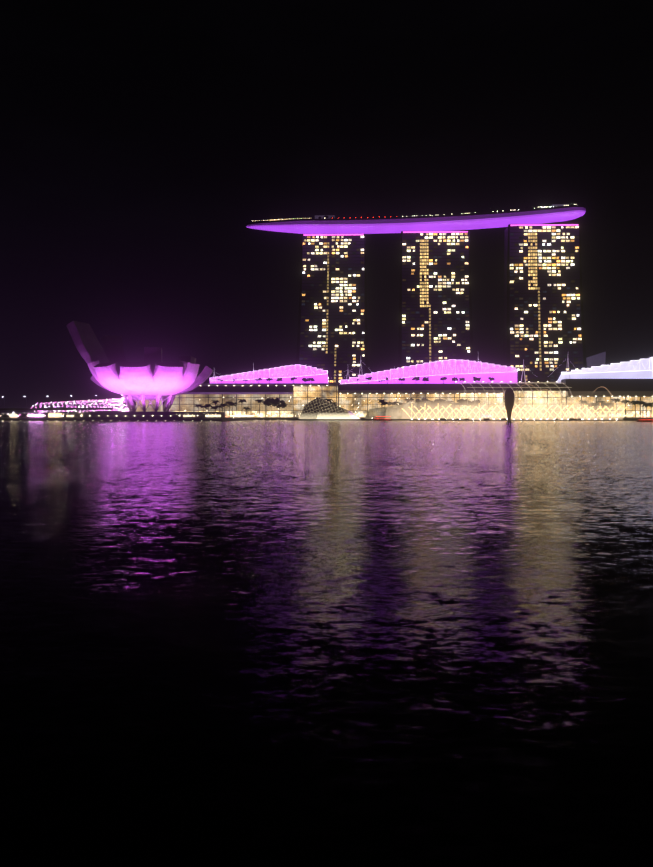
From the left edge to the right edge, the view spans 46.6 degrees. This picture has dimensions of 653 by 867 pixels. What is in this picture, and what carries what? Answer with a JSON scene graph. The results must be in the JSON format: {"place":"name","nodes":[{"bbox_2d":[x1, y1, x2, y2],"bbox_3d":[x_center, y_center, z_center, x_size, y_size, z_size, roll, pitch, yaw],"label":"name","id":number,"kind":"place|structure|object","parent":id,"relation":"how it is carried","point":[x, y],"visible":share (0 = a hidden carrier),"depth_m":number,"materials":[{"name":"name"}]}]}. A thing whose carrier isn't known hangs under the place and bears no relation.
{"place":"outdoors","nodes":[
{"label":"outdoors","id":0,"kind":"place"},
{"bbox_2d":[0,420,652,866],"bbox_3d":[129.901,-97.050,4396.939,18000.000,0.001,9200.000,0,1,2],"label":"water","id":1,"kind":"structure","parent":0,"point":[326,644],"depth_m":10.21,"materials":[{"name":"black liquid"}]},
{"bbox_2d":[372,416,391,419],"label":"boat","id":2,"kind":"object","parent":1,"relation":"on","point":[382,419],"visible":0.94,"depth_m":544.75,"materials":[{"name":"brown"}]},
{"bbox_2d":[395,384,626,419],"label":"facade","id":3,"kind":"structure","parent":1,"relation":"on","point":[469,413],"depth_m":558.23,"materials":[{"name":"beige glass"}]},
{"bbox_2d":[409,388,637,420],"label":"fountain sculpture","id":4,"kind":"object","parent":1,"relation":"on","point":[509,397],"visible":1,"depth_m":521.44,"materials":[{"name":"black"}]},
{"bbox_2d":[636,416,652,421],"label":"boat","id":5,"kind":"object","parent":1,"relation":"on","point":[642,420],"visible":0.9,"depth_m":423.11,"materials":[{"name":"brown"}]},
{"bbox_2d":[0,417,652,420],"bbox_3d":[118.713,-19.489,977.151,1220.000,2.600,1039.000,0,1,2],"label":"ground","id":6,"kind":"structure","parent":0,"point":[81,419],"depth_m":486.95,"materials":[{"name":"concrete"}]},
{"bbox_2d":[0,395,123,416],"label":"bayfront bridge lamps","id":7,"kind":"object","parent":6,"relation":"on","point":[7,415],"visible":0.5,"depth_m":762.33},
{"bbox_2d":[33,397,131,417],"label":"helix bridge","id":8,"kind":"structure","parent":6,"relation":"on","point":[120,407],"depth_m":758.93,"materials":[{"name":"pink metal"}]},
{"bbox_2d":[67,321,212,399],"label":"museum building","id":9,"kind":"structure","parent":6,"relation":"on","point":[151,376],"depth_m":509.33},
{"bbox_2d":[70,394,224,418],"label":"museum base","id":10,"kind":"object","parent":6,"relation":"on","point":[156,409],"visible":0.88,"depth_m":494.86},
{"bbox_2d":[0,412,632,420],"bbox_3d":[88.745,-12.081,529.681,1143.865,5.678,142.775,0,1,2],"label":"promenade lights","id":11,"kind":"object","parent":6,"relation":"on","point":[61,415],"visible":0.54,"depth_m":486.54,"materials":[{"name":"grey"}]},
{"bbox_2d":[296,234,367,383],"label":"tower","id":12,"kind":"structure","parent":6,"relation":"on","point":[332,336],"depth_m":784.21,"materials":[{"name":"black glass"}]},
{"bbox_2d":[290,397,463,419],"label":"crystal pavilions","id":13,"kind":"object","parent":6,"relation":"on","point":[317,408],"visible":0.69,"depth_m":561.65,"materials":[{"name":"beige glass"}]},
{"bbox_2d":[169,379,652,417],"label":"shopping mall","id":14,"kind":"structure","parent":6,"relation":"on","point":[359,400],"depth_m":630.27,"materials":[{"name":"grey"}]},
{"bbox_2d":[210,365,327,382],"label":"roof","id":15,"kind":"structure","parent":14,"relation":"on","point":[288,373],"depth_m":633.55,"materials":[{"name":"metal"}]},
{"bbox_2d":[212,359,569,383],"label":"roof masts","id":16,"kind":"object","parent":14,"relation":"on","point":[396,382],"visible":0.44,"depth_m":635.56,"materials":[{"name":"white metal"}]},
{"bbox_2d":[340,359,517,383],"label":"roof","id":17,"kind":"structure","parent":14,"relation":"on","point":[449,369],"depth_m":629.99,"materials":[{"name":"metal"}]},
{"bbox_2d":[557,356,652,381],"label":"roof","id":18,"kind":"structure","parent":14,"relation":"on","point":[642,369],"depth_m":629.61,"materials":[{"name":"white metal"}]},
{"bbox_2d":[194,377,652,417],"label":"trees","id":19,"kind":"object","parent":6,"relation":"on","point":[272,402],"visible":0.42,"depth_m":615.23,"materials":[{"name":"green plant"}]},
{"bbox_2d":[398,231,473,367],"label":"tower","id":20,"kind":"structure","parent":6,"relation":"on","point":[435,313],"depth_m":773.34,"materials":[{"name":"black glass"}]},
{"bbox_2d":[455,381,572,403],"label":"canopy","id":21,"kind":"object","parent":6,"relation":"on","point":[514,387],"visible":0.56,"depth_m":605.60,"materials":[{"name":"black metal"}]},
{"bbox_2d":[503,224,586,383],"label":"tower","id":22,"kind":"structure","parent":6,"relation":"on","point":[543,332],"depth_m":745.54,"materials":[{"name":"black glass"}]},
{"bbox_2d":[246,205,585,233],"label":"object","id":23,"kind":"structure","parent":0,"point":[452,222],"depth_m":777.00,"materials":[{"name":"purple metal"}]},
{"bbox_2d":[259,200,575,220],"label":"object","id":24,"kind":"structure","parent":23,"relation":"on","point":[416,214],"depth_m":771.51,"materials":[{"name":"plant"}]},
{"bbox_2d":[586,352,605,367],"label":"roof fin","id":25,"kind":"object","parent":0,"point":[596,359],"depth_m":810.17,"materials":[{"name":"grey metal"}]}
]}

